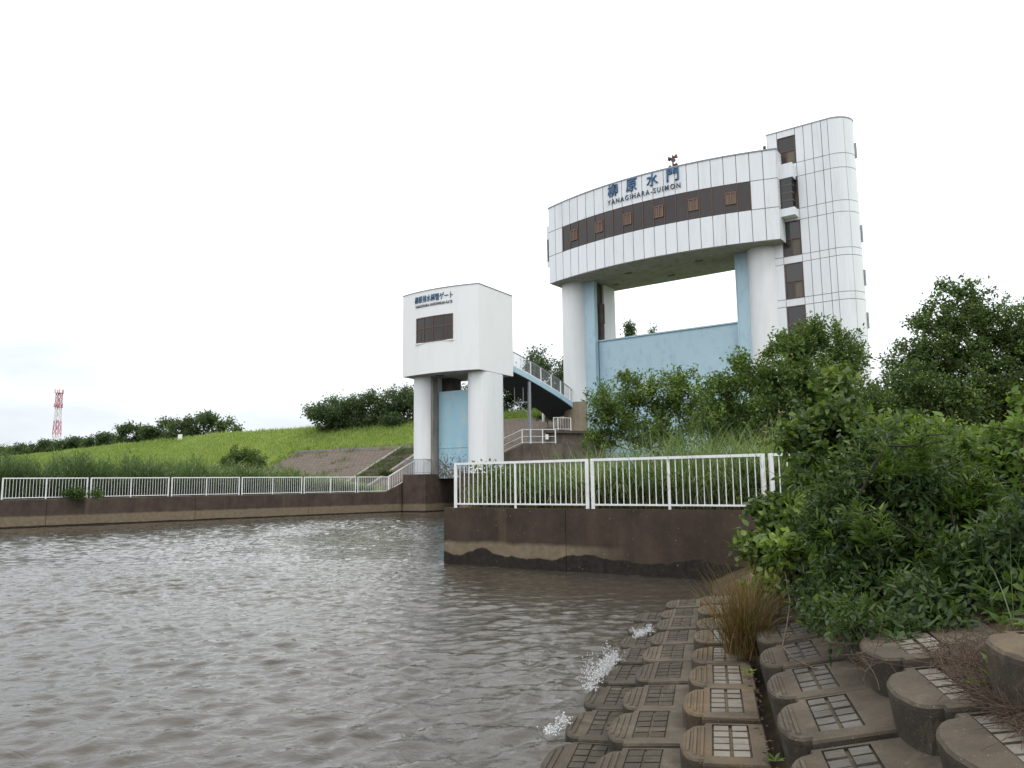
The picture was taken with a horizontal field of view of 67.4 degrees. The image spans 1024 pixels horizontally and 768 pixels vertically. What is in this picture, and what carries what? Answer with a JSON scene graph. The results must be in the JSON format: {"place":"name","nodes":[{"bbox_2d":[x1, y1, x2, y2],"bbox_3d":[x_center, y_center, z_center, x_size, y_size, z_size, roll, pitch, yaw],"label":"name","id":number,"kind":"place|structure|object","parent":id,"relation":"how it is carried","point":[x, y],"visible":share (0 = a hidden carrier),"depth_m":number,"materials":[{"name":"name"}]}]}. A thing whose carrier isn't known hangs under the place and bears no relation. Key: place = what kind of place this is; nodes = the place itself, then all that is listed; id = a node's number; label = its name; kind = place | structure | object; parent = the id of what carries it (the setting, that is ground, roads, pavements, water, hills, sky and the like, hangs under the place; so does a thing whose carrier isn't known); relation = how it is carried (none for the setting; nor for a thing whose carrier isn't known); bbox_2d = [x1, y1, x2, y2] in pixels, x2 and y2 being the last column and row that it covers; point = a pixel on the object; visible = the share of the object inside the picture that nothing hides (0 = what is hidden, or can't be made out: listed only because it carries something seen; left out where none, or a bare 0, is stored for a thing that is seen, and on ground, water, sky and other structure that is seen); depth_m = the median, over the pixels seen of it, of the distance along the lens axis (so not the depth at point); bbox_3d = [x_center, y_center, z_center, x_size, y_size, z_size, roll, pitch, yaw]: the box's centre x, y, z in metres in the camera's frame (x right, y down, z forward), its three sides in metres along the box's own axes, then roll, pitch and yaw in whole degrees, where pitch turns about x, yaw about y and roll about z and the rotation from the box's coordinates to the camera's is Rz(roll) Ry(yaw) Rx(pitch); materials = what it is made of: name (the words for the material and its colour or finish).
{"place":"outdoors","nodes":[
{"label":"outdoors","id":0,"kind":"place"},
{"bbox_2d":[0,511,712,767],"bbox_3d":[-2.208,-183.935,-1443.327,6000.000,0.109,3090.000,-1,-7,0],"label":"water","id":1,"kind":"structure","parent":0,"point":[380,640],"depth_m":9.98,"materials":[{"name":"liquid"}]},
{"bbox_2d":[537,712,572,735],"bbox_3d":[0.351,2.786,6.273,0.214,0.101,0.579,-4,-8,22],"label":"water splash","id":2,"kind":"object","parent":1,"relation":"on","point":[552,729],"visible":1,"depth_m":6.22,"materials":[{"name":"white liquid"}]},
{"bbox_2d":[579,640,624,690],"bbox_3d":[0.888,2.930,8.056,0.418,0.304,1.446,-4,-8,23],"label":"water splash","id":3,"kind":"object","parent":1,"relation":"on","point":[604,666],"visible":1,"depth_m":7.95,"materials":[{"name":"white liquid"}]},
{"bbox_2d":[698,604,738,620],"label":"revetment block","id":4,"kind":"structure","parent":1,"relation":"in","point":[700,609],"depth_m":9.82,"materials":[{"name":"concrete"}]},
{"bbox_2d":[265,442,545,487],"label":"levee pavement","id":5,"kind":"structure","parent":0,"point":[360,459],"depth_m":77.03,"materials":[{"name":"concrete"}]},
{"bbox_2d":[0,0,1023,448],"label":"sky","id":6,"kind":"structure","parent":0,"point":[224,207],"materials":[{"name":"white"}]},
{"bbox_2d":[9,382,1023,767],"bbox_3d":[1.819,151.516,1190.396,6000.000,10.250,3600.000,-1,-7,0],"label":"ground","id":7,"kind":"structure","parent":0,"point":[767,720],"depth_m":52.86,"materials":[{"name":"plant"}]},
{"bbox_2d":[23,438,65,453],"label":"levee tree","id":8,"kind":"object","parent":7,"relation":"on","point":[44,444],"visible":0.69,"depth_m":170.40,"materials":[{"name":"green plant"}]},
{"bbox_2d":[51,389,63,440],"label":"lattice tower","id":9,"kind":"structure","parent":7,"relation":"on","point":[56,405],"depth_m":521.85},
{"bbox_2d":[50,435,86,450],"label":"levee tree","id":10,"kind":"object","parent":7,"relation":"on","point":[71,442],"visible":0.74,"depth_m":157.82,"materials":[{"name":"green plant"}]},
{"bbox_2d":[77,430,124,447],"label":"levee tree","id":11,"kind":"object","parent":7,"relation":"on","point":[103,438],"visible":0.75,"depth_m":148.56,"materials":[{"name":"green plant"}]},
{"bbox_2d":[112,419,152,443],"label":"levee tree","id":12,"kind":"object","parent":7,"relation":"on","point":[128,429],"visible":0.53,"depth_m":132.74,"materials":[{"name":"green plant"}]},
{"bbox_2d":[136,414,200,440],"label":"levee tree","id":13,"kind":"object","parent":7,"relation":"on","point":[150,432],"visible":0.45,"depth_m":123.52,"materials":[{"name":"green plant"}]},
{"bbox_2d":[0,442,380,499],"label":"reed bed","id":14,"kind":"object","parent":7,"relation":"on","point":[20,468],"visible":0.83,"depth_m":46.84,"materials":[{"name":"green plant"}]},
{"bbox_2d":[0,480,402,528],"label":"training wall","id":15,"kind":"structure","parent":7,"relation":"on","point":[24,513],"depth_m":46.43,"materials":[{"name":"concrete"}]},
{"bbox_2d":[1,477,88,499],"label":"fence panel","id":16,"kind":"object","parent":15,"relation":"on","point":[78,478],"visible":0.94,"depth_m":41.42,"materials":[{"name":"metal"}]},
{"bbox_2d":[58,484,88,502],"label":"bush","id":17,"kind":"object","parent":15,"relation":"on","point":[74,493],"visible":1,"depth_m":42.12,"materials":[{"name":"green plant"}]},
{"bbox_2d":[90,477,169,496],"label":"fence panel","id":18,"kind":"object","parent":15,"relation":"on","point":[97,478],"visible":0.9,"depth_m":44.60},
{"bbox_2d":[171,477,239,495],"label":"fence panel","id":19,"kind":"object","parent":15,"relation":"on","point":[238,493],"visible":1,"depth_m":47.58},
{"bbox_2d":[241,477,301,494],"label":"fence panel","id":20,"kind":"object","parent":15,"relation":"on","point":[242,493],"visible":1,"depth_m":50.65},
{"bbox_2d":[304,477,355,493],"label":"fence panel","id":21,"kind":"object","parent":15,"relation":"on","point":[330,486],"visible":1,"depth_m":53.72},
{"bbox_2d":[162,409,244,438],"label":"levee tree","id":22,"kind":"object","parent":7,"relation":"on","point":[205,418],"visible":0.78,"depth_m":116.96,"materials":[{"name":"green plant"}]},
{"bbox_2d":[218,444,269,469],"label":"bush","id":23,"kind":"object","parent":7,"relation":"on","point":[239,455],"visible":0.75,"depth_m":55.38,"materials":[{"name":"green plant"}]},
{"bbox_2d":[2,408,540,491],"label":"levee grass","id":24,"kind":"structure","parent":7,"relation":"on","point":[107,449],"depth_m":95.68,"materials":[{"name":"plant"}]},
{"bbox_2d":[300,389,366,431],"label":"levee tree","id":25,"kind":"object","parent":7,"relation":"on","point":[316,412],"visible":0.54,"depth_m":90.82,"materials":[{"name":"green plant"}]},
{"bbox_2d":[253,441,413,488],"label":"slope weeds","id":26,"kind":"object","parent":7,"relation":"on","point":[331,462],"visible":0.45,"depth_m":80.28,"materials":[{"name":"green plant"}]},
{"bbox_2d":[324,382,411,429],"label":"levee tree","id":27,"kind":"object","parent":7,"relation":"on","point":[356,404],"visible":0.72,"depth_m":89.27,"materials":[{"name":"green plant"}]},
{"bbox_2d":[349,446,413,486],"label":"slope stairs","id":28,"kind":"structure","parent":7,"relation":"on","point":[395,467],"depth_m":72.02,"materials":[{"name":"grey concrete"}]},
{"bbox_2d":[352,445,413,483],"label":"stair weeds","id":29,"kind":"object","parent":28,"relation":"on","point":[406,452],"visible":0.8,"depth_m":72.25,"materials":[{"name":"green plant"}]},
{"bbox_2d":[363,382,413,426],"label":"levee tree","id":30,"kind":"object","parent":7,"relation":"on","point":[400,404],"visible":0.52,"depth_m":87.21,"materials":[{"name":"green plant"}]},
{"bbox_2d":[295,439,545,452],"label":"slope kerb","id":31,"kind":"structure","parent":7,"relation":"on","point":[409,446],"depth_m":78.82,"materials":[{"name":"grey concrete"}]},
{"bbox_2d":[403,474,458,511],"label":"gate pier","id":32,"kind":"structure","parent":7,"relation":"on","point":[428,493],"depth_m":57.09,"materials":[{"name":"concrete"}]},
{"bbox_2d":[403,283,512,473],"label":"gate house","id":33,"kind":"structure","parent":32,"relation":"on","point":[454,336],"depth_m":56.70,"materials":[{"name":"white concrete"}]},
{"bbox_2d":[415,313,453,344],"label":"window","id":34,"kind":"structure","parent":33,"relation":"in","point":[436,327],"depth_m":56.76,"materials":[{"name":"brown glass"}]},
{"bbox_2d":[439,390,467,478],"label":"gate leaf","id":35,"kind":"object","parent":33,"relation":"attached to","point":[453,427],"visible":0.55,"depth_m":57.53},
{"bbox_2d":[459,473,504,506],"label":"gate pier","id":36,"kind":"structure","parent":7,"relation":"on","point":[461,476],"depth_m":54.41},
{"bbox_2d":[461,382,521,412],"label":"levee tree","id":37,"kind":"object","parent":7,"relation":"on","point":[508,398],"visible":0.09,"depth_m":83.69,"materials":[{"name":"green plant"}]},
{"bbox_2d":[504,342,562,411],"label":"levee tree","id":38,"kind":"object","parent":7,"relation":"on","point":[538,361],"visible":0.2,"depth_m":82.35,"materials":[{"name":"green plant"}]},
{"bbox_2d":[545,356,563,394],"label":"levee tree","id":39,"kind":"object","parent":7,"relation":"on","point":[559,372],"visible":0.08,"depth_m":80.35,"materials":[{"name":"green plant"}]},
{"bbox_2d":[504,430,605,469],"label":"stair landing","id":40,"kind":"object","parent":7,"relation":"on","point":[566,439],"visible":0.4,"depth_m":60.91,"materials":[{"name":"concrete"}]},
{"bbox_2d":[503,352,572,443],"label":"blue stair","id":41,"kind":"object","parent":40,"relation":"on","point":[545,399],"visible":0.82,"depth_m":63.95,"materials":[{"name":"metal"}]},
{"bbox_2d":[540,742,608,767],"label":"revetment block","id":42,"kind":"structure","parent":7,"relation":"on","point":[581,755],"depth_m":5.67,"materials":[{"name":"concrete"}]},
{"bbox_2d":[565,710,622,743],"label":"revetment block","id":43,"kind":"structure","parent":7,"relation":"on","point":[592,726],"depth_m":6.32,"materials":[{"name":"concrete"}]},
{"bbox_2d":[444,507,760,580],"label":"quay wall","id":44,"kind":"structure","parent":7,"relation":"on","point":[677,543],"depth_m":17.42,"materials":[{"name":"concrete"}]},
{"bbox_2d":[454,459,589,508],"bbox_3d":[0.141,2.543,19.002,3.990,1.270,0.111,-6,-9,33],"label":"fence panel","id":45,"kind":"object","parent":44,"relation":"on","point":[515,503],"visible":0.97,"depth_m":18.95,"materials":[{"name":"metal"}]},
{"bbox_2d":[452,495,743,509],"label":"dry grass","id":46,"kind":"structure","parent":44,"relation":"on","point":[601,506],"depth_m":17.93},
{"bbox_2d":[590,453,766,509],"bbox_3d":[3.509,2.216,16.776,4.041,1.270,0.111,-6,-9,33],"label":"fence panel","id":47,"kind":"object","parent":44,"relation":"on","point":[762,473],"visible":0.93,"depth_m":16.76,"materials":[{"name":"metal"}]},
{"bbox_2d":[768,453,841,492],"bbox_3d":[6.947,1.882,14.502,4.109,1.270,0.111,-6,-9,33],"label":"fence panel","id":48,"kind":"object","parent":44,"relation":"on","point":[771,469],"visible":0.02,"depth_m":15.59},
{"bbox_2d":[584,686,635,711],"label":"revetment block","id":49,"kind":"structure","parent":7,"relation":"on","point":[608,698],"depth_m":7.17,"materials":[{"name":"concrete"}]},
{"bbox_2d":[598,665,642,686],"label":"revetment block","id":50,"kind":"structure","parent":7,"relation":"on","point":[621,675],"depth_m":7.93,"materials":[{"name":"concrete"}]},
{"bbox_2d":[611,648,647,665],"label":"revetment block","id":51,"kind":"structure","parent":7,"relation":"on","point":[632,656],"depth_m":8.81,"materials":[{"name":"concrete"}]},
{"bbox_2d":[620,635,652,648],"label":"revetment block","id":52,"kind":"structure","parent":7,"relation":"on","point":[632,642],"depth_m":9.63,"materials":[{"name":"concrete"}]},
{"bbox_2d":[593,748,680,767],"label":"revetment block","id":53,"kind":"structure","parent":7,"relation":"on","point":[647,758],"depth_m":5.10,"materials":[{"name":"concrete"}]},
{"bbox_2d":[628,623,656,635],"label":"revetment block","id":54,"kind":"structure","parent":7,"relation":"on","point":[638,626],"depth_m":10.52,"materials":[{"name":"concrete"}]},
{"bbox_2d":[607,710,686,751],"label":"revetment block","id":55,"kind":"structure","parent":7,"relation":"on","point":[650,729],"depth_m":5.66,"materials":[{"name":"concrete"}]},
{"bbox_2d":[634,612,662,623],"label":"revetment block","id":56,"kind":"structure","parent":7,"relation":"on","point":[651,617],"depth_m":11.30,"materials":[{"name":"concrete"}]},
{"bbox_2d":[576,363,722,457],"bbox_3d":[5.604,1.770,29.646,6.401,5.347,4.541,-1,-7,0],"label":"willow bush","id":57,"kind":"object","parent":7,"relation":"on","point":[676,403],"visible":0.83,"depth_m":29.22,"materials":[{"name":"green plant"}]},
{"bbox_2d":[622,685,688,713],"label":"revetment block","id":58,"kind":"structure","parent":7,"relation":"on","point":[658,697],"depth_m":6.58,"materials":[{"name":"concrete"}]},
{"bbox_2d":[635,661,691,686],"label":"revetment block","id":59,"kind":"structure","parent":7,"relation":"on","point":[667,673],"depth_m":7.33,"materials":[{"name":"concrete"}]},
{"bbox_2d":[450,406,883,509],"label":"tall grass","id":60,"kind":"structure","parent":7,"relation":"on","point":[753,449],"depth_m":17.90,"materials":[{"name":"green plant"}]},
{"bbox_2d":[642,644,693,665],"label":"revetment block","id":61,"kind":"structure","parent":7,"relation":"on","point":[669,653],"depth_m":8.21,"materials":[{"name":"concrete"}]},
{"bbox_2d":[650,630,695,646],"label":"revetment block","id":62,"kind":"structure","parent":7,"relation":"on","point":[681,637],"depth_m":9.03,"materials":[{"name":"concrete"}]},
{"bbox_2d":[656,617,697,632],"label":"revetment block","id":63,"kind":"structure","parent":7,"relation":"on","point":[673,624],"depth_m":9.86,"materials":[{"name":"concrete"}]},
{"bbox_2d":[661,608,697,619],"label":"revetment block","id":64,"kind":"structure","parent":7,"relation":"on","point":[674,613],"depth_m":10.73,"materials":[{"name":"concrete"}]},
{"bbox_2d":[666,599,699,609],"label":"revetment block","id":65,"kind":"structure","parent":7,"relation":"on","point":[678,604],"depth_m":11.51,"materials":[{"name":"concrete"}]},
{"bbox_2d":[547,116,871,432],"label":"sluice gate building","id":66,"kind":"structure","parent":7,"relation":"on","point":[776,226],"depth_m":59.57,"materials":[{"name":"white metal"}]},
{"bbox_2d":[598,322,741,468],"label":"gate leaf","id":67,"kind":"object","parent":66,"relation":"attached to","point":[705,348],"visible":0.28,"depth_m":64.40,"materials":[{"name":"blue metal"}]},
{"bbox_2d":[777,135,795,163],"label":"window","id":68,"kind":"structure","parent":66,"relation":"in","point":[786,145],"depth_m":59.18,"materials":[{"name":"brown glass"}]},
{"bbox_2d":[783,220,801,256],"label":"window","id":69,"kind":"structure","parent":66,"relation":"in","point":[792,247],"depth_m":58.27,"materials":[{"name":"brown glass"}]},
{"bbox_2d":[785,262,803,299],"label":"window","id":70,"kind":"structure","parent":66,"relation":"in","point":[793,271],"depth_m":57.89,"materials":[{"name":"brown glass"}]},
{"bbox_2d":[787,305,805,335],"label":"window","id":71,"kind":"structure","parent":66,"relation":"in","point":[794,313],"depth_m":57.59,"materials":[{"name":"brown glass"}]},
{"bbox_2d":[693,629,728,650],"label":"revetment block","id":72,"kind":"structure","parent":7,"relation":"on","point":[699,641],"depth_m":8.13,"materials":[{"name":"concrete"}]},
{"bbox_2d":[696,617,732,631],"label":"revetment block","id":73,"kind":"structure","parent":7,"relation":"on","point":[700,625],"depth_m":9.02,"materials":[{"name":"concrete"}]},
{"bbox_2d":[691,646,750,668],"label":"revetment block","id":74,"kind":"structure","parent":7,"relation":"on","point":[702,657],"depth_m":7.30,"materials":[{"name":"concrete"}]},
{"bbox_2d":[682,687,760,729],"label":"revetment block","id":75,"kind":"structure","parent":7,"relation":"on","point":[702,707],"depth_m":5.64,"materials":[{"name":"concrete"}]},
{"bbox_2d":[688,664,758,709],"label":"revetment block","id":76,"kind":"structure","parent":7,"relation":"on","point":[721,676],"depth_m":6.54,"materials":[{"name":"concrete"}]},
{"bbox_2d":[665,550,811,671],"bbox_3d":[2.199,2.069,7.246,1.502,1.072,1.818,2,-8,-17],"label":"rush clump","id":77,"kind":"object","parent":76,"relation":"on","point":[744,625],"visible":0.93,"depth_m":7.14,"materials":[{"name":"plant"}]},
{"bbox_2d":[680,723,771,767],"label":"revetment block","id":78,"kind":"structure","parent":7,"relation":"on","point":[714,745],"depth_m":4.86,"materials":[{"name":"concrete"}]},
{"bbox_2d":[760,604,802,627],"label":"revetment block","id":79,"kind":"structure","parent":7,"relation":"on","point":[786,615],"depth_m":7.58,"materials":[{"name":"grey concrete"}]},
{"bbox_2d":[726,566,797,618],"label":"rush clump","id":80,"kind":"object","parent":79,"relation":"on","point":[775,603],"visible":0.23,"depth_m":7.63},
{"bbox_2d":[683,311,879,454],"bbox_3d":[8.222,0.583,23.429,6.301,6.084,4.324,-1,-7,0],"label":"bush","id":81,"kind":"object","parent":7,"relation":"on","point":[798,349],"visible":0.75,"depth_m":23.07,"materials":[{"name":"green plant"}]},
{"bbox_2d":[756,620,826,654],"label":"revetment block","id":82,"kind":"structure","parent":7,"relation":"on","point":[765,642],"depth_m":6.74,"materials":[{"name":"grey concrete"}]},
{"bbox_2d":[735,494,857,639],"bbox_3d":[2.833,1.738,6.992,1.169,1.435,2.582,-1,-7,0],"label":"bright shrub","id":83,"kind":"object","parent":7,"relation":"on","point":[783,547],"visible":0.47,"depth_m":7.72,"materials":[{"name":"green plant"}]},
{"bbox_2d":[760,636,845,712],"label":"revetment block","id":84,"kind":"structure","parent":7,"relation":"on","point":[776,659],"depth_m":5.92,"materials":[{"name":"grey concrete"}]},
{"bbox_2d":[769,573,818,669],"bbox_3d":[2.439,1.944,6.493,0.432,0.460,2.183,-2,-8,13],"label":"fallen branch","id":85,"kind":"object","parent":84,"relation":"on","point":[784,639],"visible":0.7,"depth_m":6.43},
{"bbox_2d":[724,365,883,602],"bbox_3d":[3.583,1.062,8.968,2.785,2.916,1.489,6,-10,-43],"label":"mulberry shrub","id":86,"kind":"object","parent":7,"relation":"on","point":[811,436],"visible":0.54,"depth_m":9.11,"materials":[{"name":"green plant"}]},
{"bbox_2d":[767,660,868,759],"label":"revetment block","id":87,"kind":"structure","parent":7,"relation":"on","point":[786,687],"depth_m":5.11,"materials":[{"name":"grey concrete"}]},
{"bbox_2d":[777,688,898,767],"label":"revetment block","id":88,"kind":"structure","parent":7,"relation":"on","point":[805,726],"depth_m":4.24,"materials":[{"name":"grey concrete"}]},
{"bbox_2d":[790,737,942,767],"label":"revetment block","id":89,"kind":"structure","parent":7,"relation":"on","point":[898,752],"depth_m":3.72,"materials":[{"name":"grey concrete"}]},
{"bbox_2d":[794,614,941,691],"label":"dead twigs","id":90,"kind":"object","parent":7,"relation":"on","point":[839,643],"visible":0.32,"depth_m":4.65,"materials":[{"name":"wood"}]},
{"bbox_2d":[778,409,1023,665],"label":"dark shrub","id":91,"kind":"object","parent":7,"relation":"on","point":[915,499],"visible":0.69,"depth_m":6.05,"materials":[{"name":"green plant"}]},
{"bbox_2d":[839,609,970,666],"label":"revetment block","id":92,"kind":"structure","parent":7,"relation":"on","point":[855,649],"depth_m":5.36,"materials":[{"name":"concrete"}]},
{"bbox_2d":[808,417,1020,619],"bbox_3d":[3.184,1.152,5.930,1.581,1.859,1.253,-3,-8,15],"label":"goldenrod clump","id":93,"kind":"object","parent":7,"relation":"on","point":[862,534],"visible":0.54,"depth_m":6.09,"materials":[{"name":"green plant"}]},
{"bbox_2d":[854,379,974,437],"bbox_3d":[11.564,1.579,23.522,4.072,3.998,5.779,-1,-7,0],"label":"bank bush","id":94,"kind":"object","parent":7,"relation":"on","point":[880,399],"visible":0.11,"depth_m":24.43,"materials":[{"name":"green plant"}]},
{"bbox_2d":[859,622,1000,697],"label":"revetment block","id":95,"kind":"structure","parent":7,"relation":"on","point":[892,652],"depth_m":4.57,"materials":[{"name":"concrete"}]},
{"bbox_2d":[846,407,1023,521],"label":"light shrub","id":96,"kind":"object","parent":7,"relation":"on","point":[989,447],"visible":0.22,"depth_m":7.33,"materials":[{"name":"green plant"}]},
{"bbox_2d":[886,664,990,755],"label":"revetment block","id":97,"kind":"structure","parent":7,"relation":"on","point":[920,713],"depth_m":3.69,"materials":[{"name":"concrete"}]},
{"bbox_2d":[867,273,1023,437],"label":"tree","id":98,"kind":"object","parent":7,"relation":"on","point":[965,402],"visible":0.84,"depth_m":26.39,"materials":[{"name":"green plant"}]},
{"bbox_2d":[899,509,1023,630],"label":"bank weeds","id":99,"kind":"object","parent":7,"relation":"on","point":[994,615],"visible":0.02,"depth_m":4.90,"materials":[{"name":"green plant"}]},
{"bbox_2d":[901,613,1023,749],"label":"dry stems","id":100,"kind":"object","parent":7,"relation":"on","point":[1004,714],"visible":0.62,"depth_m":3.69,"materials":[{"name":"plant"}]},
{"bbox_2d":[916,514,1023,630],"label":"bank grass","id":101,"kind":"structure","parent":7,"relation":"on","point":[997,580],"depth_m":4.91,"materials":[{"name":"plant"}]},
{"bbox_2d":[936,710,1023,767],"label":"revetment block","id":102,"kind":"structure","parent":7,"relation":"on","point":[962,742],"depth_m":3.04,"materials":[{"name":"concrete"}]},
{"bbox_2d":[963,385,1023,491],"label":"climbing vine","id":103,"kind":"object","parent":7,"relation":"on","point":[1016,424],"visible":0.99,"depth_m":6.21,"materials":[{"name":"green plant"}]},
{"bbox_2d":[985,631,1023,717],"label":"revetment block","id":104,"kind":"structure","parent":7,"relation":"on","point":[1005,654],"depth_m":3.33,"materials":[{"name":"concrete"}]},
{"bbox_2d":[503,416,606,440],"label":"levee pavement","id":105,"kind":"structure","parent":0,"point":[511,426],"depth_m":73.16,"materials":[{"name":"concrete"}]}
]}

